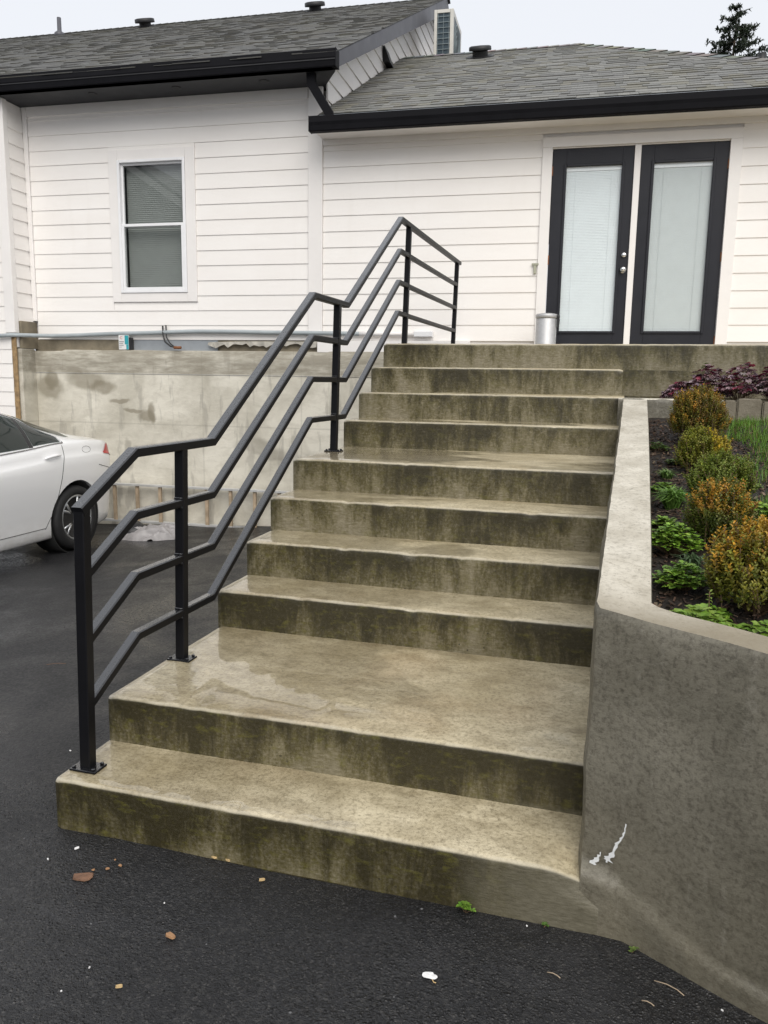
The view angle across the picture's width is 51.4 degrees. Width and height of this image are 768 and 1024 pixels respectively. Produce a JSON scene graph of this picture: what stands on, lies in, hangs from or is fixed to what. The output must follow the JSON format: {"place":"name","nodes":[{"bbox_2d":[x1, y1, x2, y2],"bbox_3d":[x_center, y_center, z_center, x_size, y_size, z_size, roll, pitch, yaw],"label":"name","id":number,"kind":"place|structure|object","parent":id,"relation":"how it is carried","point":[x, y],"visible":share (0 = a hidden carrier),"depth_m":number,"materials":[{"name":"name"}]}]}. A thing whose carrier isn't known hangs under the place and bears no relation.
{"place":"outdoors","nodes":[
{"label":"outdoors","id":0,"kind":"place"},
{"bbox_2d":[0,524,766,1023],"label":"asphalt drive","id":1,"kind":"structure","parent":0,"point":[38,722],"depth_m":2.18,"materials":[{"name":"black asphalt"}]},
{"bbox_2d":[0,412,109,552],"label":"parked car","id":2,"kind":"object","parent":1,"relation":"on","point":[48,478],"visible":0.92,"depth_m":7.46,"materials":[{"name":"paint"}]},
{"bbox_2d":[73,872,93,880],"bbox_3d":[-0.898,1.086,2.379,0.062,0.005,0.039,0,13,-1],"label":"bark flake","id":3,"kind":"object","parent":1,"relation":"on","point":[87,876],"visible":1,"depth_m":2.38,"materials":[{"name":"brown wood"}]},
{"bbox_2d":[114,521,145,533],"bbox_3d":[-2.748,0.189,8.716,0.416,0.164,0.289,4,10,16],"label":"folded sheet","id":4,"kind":"object","parent":1,"relation":"on","point":[136,524],"visible":0.16,"depth_m":8.64,"materials":[{"name":"white plastic"}]},
{"bbox_2d":[122,523,174,540],"bbox_3d":[-2.477,0.206,8.589,0.743,0.194,0.454,1,9,2],"label":"tarp","id":5,"kind":"object","parent":1,"relation":"on","point":[163,531],"visible":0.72,"depth_m":8.45,"materials":[{"name":"white plastic"}]},
{"bbox_2d":[166,932,175,938],"bbox_3d":[-0.570,1.131,2.132,0.029,0.007,0.016,10,14,32],"label":"wood chip","id":6,"kind":"object","parent":1,"relation":"on","point":[170,935],"visible":1,"depth_m":2.13,"materials":[{"name":"orange wood"}]},
{"bbox_2d":[103,482,287,527],"bbox_3d":[-2.504,-0.083,9.400,3.500,0.462,0.072,3,10,13],"label":"ladder","id":7,"kind":"object","parent":1,"relation":"on","point":[160,521],"visible":0.3,"depth_m":9.39,"materials":[{"name":"metal"}]},
{"bbox_2d":[0,769,703,1023],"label":"asphalt aggregate","id":8,"kind":"object","parent":1,"relation":"on","point":[340,978],"visible":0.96,"depth_m":2.05,"materials":[{"name":"grey asphalt"}]},
{"bbox_2d":[55,343,767,934],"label":"staircase","id":9,"kind":"structure","parent":1,"relation":"on","point":[381,683],"depth_m":3.21,"materials":[{"name":"concrete"}]},
{"bbox_2d":[69,217,461,774],"bbox_3d":[-0.136,-0.818,5.317,0.101,2.490,6.042,4,10,16],"label":"handrail","id":10,"kind":"object","parent":9,"relation":"on","point":[89,629],"visible":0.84,"depth_m":3.36,"materials":[{"name":"black metal"}]},
{"bbox_2d":[535,313,559,343],"bbox_3d":[1.602,-1.748,7.853,0.238,0.402,0.216,3,10,13],"label":"pedal bin","id":11,"kind":"object","parent":9,"relation":"on","point":[547,324],"visible":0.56,"depth_m":7.77,"materials":[{"name":"metal"}]},
{"bbox_2d":[617,398,723,424],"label":"garden kerb","id":12,"kind":"structure","parent":9,"relation":"on","point":[658,407],"depth_m":4.84,"materials":[{"name":"concrete"}]},
{"bbox_2d":[422,972,436,982],"bbox_3d":[0.117,1.164,2.002,0.044,0.004,0.027,7,11,33],"label":"fallen petal","id":13,"kind":"object","parent":1,"relation":"on","point":[431,975],"visible":1,"depth_m":2.00,"materials":[{"name":"white plant"}]},
{"bbox_2d":[456,901,475,912],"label":"leafy weed","id":14,"kind":"object","parent":1,"relation":"on","point":[466,905],"visible":1,"depth_m":2.25,"materials":[{"name":"green plant"}]},
{"bbox_2d":[628,946,638,952],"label":"leafy weed","id":15,"kind":"object","parent":1,"relation":"on","point":[632,948],"visible":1,"depth_m":2.10,"materials":[{"name":"green plant"}]},
{"bbox_2d":[654,980,683,995],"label":"twig","id":16,"kind":"object","parent":1,"relation":"on","point":[668,985],"visible":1,"depth_m":1.98,"materials":[{"name":"wood"}]},
{"bbox_2d":[578,399,767,1023],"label":"retaining wall","id":17,"kind":"structure","parent":1,"relation":"on","point":[673,857],"depth_m":2.01,"materials":[{"name":"concrete"}]},
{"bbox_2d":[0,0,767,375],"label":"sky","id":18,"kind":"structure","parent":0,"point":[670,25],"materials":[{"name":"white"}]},
{"bbox_2d":[648,418,767,633],"bbox_3d":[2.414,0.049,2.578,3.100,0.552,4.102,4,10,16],"label":"garden soil","id":19,"kind":"structure","parent":0,"point":[739,619],"depth_m":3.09,"materials":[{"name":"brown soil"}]},
{"bbox_2d":[649,442,670,451],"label":"leafy weed","id":20,"kind":"object","parent":19,"relation":"on","point":[659,446],"visible":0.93,"depth_m":4.15,"materials":[{"name":"green plant"}]},
{"bbox_2d":[650,482,677,492],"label":"leafy weed","id":21,"kind":"object","parent":19,"relation":"on","point":[666,485],"visible":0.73,"depth_m":3.38,"materials":[{"name":"green plant"}]},
{"bbox_2d":[655,467,676,479],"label":"grass tuft","id":22,"kind":"object","parent":19,"relation":"on","point":[667,474],"visible":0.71,"depth_m":3.59,"materials":[{"name":"green plant"}]},
{"bbox_2d":[651,515,681,527],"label":"leafy weed","id":23,"kind":"object","parent":19,"relation":"on","point":[661,520],"visible":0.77,"depth_m":2.95,"materials":[{"name":"green plant"}]},
{"bbox_2d":[651,485,692,509],"bbox_3d":[1.153,-0.059,3.180,0.220,0.108,0.209,4,10,16],"label":"grass tuft","id":24,"kind":"object","parent":19,"relation":"on","point":[671,498],"visible":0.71,"depth_m":3.15,"materials":[{"name":"green plant"}]},
{"bbox_2d":[665,459,678,464],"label":"leafy weed","id":25,"kind":"object","parent":19,"relation":"on","point":[671,461],"visible":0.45,"depth_m":3.89,"materials":[{"name":"green plant"}]},
{"bbox_2d":[652,522,705,555],"bbox_3d":[0.995,0.097,2.738,0.206,0.119,0.208,4,10,16],"label":"leafy weed","id":26,"kind":"object","parent":19,"relation":"on","point":[663,534],"visible":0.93,"depth_m":2.71,"materials":[{"name":"green plant"}]},
{"bbox_2d":[652,560,709,591],"bbox_3d":[0.914,0.198,2.448,0.192,0.095,0.202,4,10,16],"label":"leafy weed","id":27,"kind":"object","parent":19,"relation":"on","point":[678,570],"visible":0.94,"depth_m":2.41,"materials":[{"name":"green plant"}]},
{"bbox_2d":[672,550,705,568],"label":"grass tuft","id":28,"kind":"object","parent":19,"relation":"on","point":[693,558],"visible":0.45,"depth_m":2.57,"materials":[{"name":"green plant"}]},
{"bbox_2d":[669,603,727,623],"bbox_3d":[0.833,0.277,2.119,0.154,0.060,0.143,4,10,16],"label":"leafy weed","id":29,"kind":"object","parent":19,"relation":"on","point":[698,610],"visible":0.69,"depth_m":2.12,"materials":[{"name":"green plant"}]},
{"bbox_2d":[666,383,733,437],"bbox_3d":[1.671,-0.521,4.226,0.336,0.320,0.308,4,10,16],"label":"box shrub","id":30,"kind":"object","parent":19,"relation":"on","point":[694,407],"visible":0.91,"depth_m":4.15,"materials":[{"name":"orange plant"}]},
{"bbox_2d":[672,423,732,472],"bbox_3d":[1.478,-0.297,3.705,0.264,0.242,0.261,4,10,16],"label":"box shrub","id":31,"kind":"object","parent":19,"relation":"on","point":[695,444],"visible":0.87,"depth_m":3.65,"materials":[{"name":"green plant"}]},
{"bbox_2d":[705,589,713,611],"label":"seed stalk","id":32,"kind":"object","parent":19,"relation":"on","point":[709,597],"visible":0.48,"depth_m":2.16,"materials":[{"name":"green plant"}]},
{"bbox_2d":[689,603,732,621],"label":"leafy weed","id":33,"kind":"object","parent":19,"relation":"on","point":[726,614],"visible":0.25,"depth_m":2.22,"materials":[{"name":"green plant"}]},
{"bbox_2d":[679,473,760,545],"bbox_3d":[1.177,-0.009,2.783,0.272,0.262,0.269,4,10,16],"label":"box shrub","id":34,"kind":"object","parent":19,"relation":"on","point":[715,505],"visible":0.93,"depth_m":2.73,"materials":[{"name":"orange plant"}]},
{"bbox_2d":[681,448,761,497],"bbox_3d":[1.364,-0.146,3.233,0.275,0.227,0.272,0,9,-3],"label":"box shrub","id":35,"kind":"object","parent":19,"relation":"on","point":[716,467],"visible":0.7,"depth_m":3.18,"materials":[{"name":"green plant"}]},
{"bbox_2d":[723,400,736,420],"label":"edging block","id":36,"kind":"structure","parent":19,"relation":"on","point":[731,405],"depth_m":4.71,"materials":[{"name":"concrete"}]},
{"bbox_2d":[702,514,767,615],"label":"box shrub","id":37,"kind":"object","parent":19,"relation":"on","point":[737,567],"visible":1,"depth_m":2.19,"materials":[{"name":"yellow plant"}]},
{"bbox_2d":[719,622,752,630],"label":"leafy weed","id":38,"kind":"object","parent":19,"relation":"on","point":[741,625],"visible":0.37,"depth_m":2.06,"materials":[{"name":"green plant"}]},
{"bbox_2d":[742,620,767,636],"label":"leafy weed","id":39,"kind":"object","parent":19,"relation":"on","point":[757,627],"visible":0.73,"depth_m":2.02,"materials":[{"name":"green plant"}]},
{"bbox_2d":[752,501,767,516],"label":"leafy weed","id":40,"kind":"object","parent":19,"relation":"on","point":[765,505],"visible":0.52,"depth_m":3.08,"materials":[{"name":"green plant"}]},
{"bbox_2d":[760,402,767,419],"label":"edging block","id":41,"kind":"structure","parent":19,"relation":"on","point":[764,411],"depth_m":4.67,"materials":[{"name":"concrete"}]},
{"bbox_2d":[719,414,767,517],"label":"lawn grass","id":42,"kind":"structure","parent":0,"point":[741,423],"depth_m":4.27,"materials":[{"name":"green plant"}]},
{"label":"upper bed soil","id":43,"kind":"structure","parent":0,"visible":0},
{"bbox_2d":[659,381,697,398],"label":"coral bells","id":44,"kind":"object","parent":43,"relation":"on","point":[671,390],"visible":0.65,"depth_m":5.00,"materials":[{"name":"purple plant"}]},
{"bbox_2d":[683,364,734,397],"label":"coral bells","id":45,"kind":"object","parent":43,"relation":"on","point":[713,377],"visible":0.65,"depth_m":4.98,"materials":[{"name":"purple plant"}]},
{"bbox_2d":[713,362,767,399],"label":"coral bells","id":46,"kind":"object","parent":43,"relation":"on","point":[741,389],"visible":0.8,"depth_m":4.92,"materials":[{"name":"purple plant"}]},
{"bbox_2d":[735,398,761,420],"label":"edging block","id":47,"kind":"structure","parent":43,"relation":"on","point":[745,407],"depth_m":4.69,"materials":[{"name":"concrete"}]},
{"bbox_2d":[745,366,767,401],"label":"coral bells","id":48,"kind":"object","parent":43,"relation":"on","point":[761,381],"visible":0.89,"depth_m":4.89,"materials":[{"name":"purple plant"}]},
{"label":"ground","id":49,"kind":"structure","parent":0,"visible":0},
{"bbox_2d":[0,0,767,525],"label":"house","id":50,"kind":"structure","parent":49,"relation":"on","point":[206,206],"depth_m":8.72,"materials":[{"name":"paint"}]},
{"bbox_2d":[118,335,133,349],"bbox_3d":[-3.020,-1.984,9.347,0.158,0.165,0.060,3,10,13],"label":"carton","id":51,"kind":"object","parent":50,"relation":"on","point":[125,342],"visible":1,"depth_m":9.32,"materials":[{"name":"white cardboard"}]},
{"bbox_2d":[116,157,187,292],"bbox_3d":[-2.618,-3.252,9.128,0.836,1.456,0.145,3,10,13],"label":"window","id":52,"kind":"structure","parent":50,"relation":"in","point":[156,195],"depth_m":9.17,"materials":[{"name":"white plastic"}]},
{"bbox_2d":[433,8,460,54],"bbox_3d":[0.765,-7.127,12.358,0.750,0.830,0.830,3,10,13],"label":"air conditioner","id":53,"kind":"object","parent":50,"relation":"attached to","point":[447,34],"visible":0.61,"depth_m":11.91,"materials":[{"name":"metal"}]},
{"bbox_2d":[546,146,634,343],"bbox_3d":[2.057,-2.615,8.064,0.793,2.010,0.107,3,10,13],"label":"door","id":54,"kind":"structure","parent":50,"relation":"in","point":[591,191],"depth_m":8.07,"materials":[{"name":"black glass"}]},
{"bbox_2d":[629,141,729,343],"bbox_3d":[2.907,-2.574,7.892,0.815,2.010,0.058,3,10,13],"label":"door","id":55,"kind":"structure","parent":50,"relation":"in","point":[682,186],"depth_m":7.88,"materials":[{"name":"black glass"}]},
{"bbox_2d":[704,3,767,323],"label":"conifer tree","id":56,"kind":"object","parent":49,"relation":"on","point":[739,32],"visible":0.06,"depth_m":32.44,"materials":[{"name":"green plant"}]}
]}

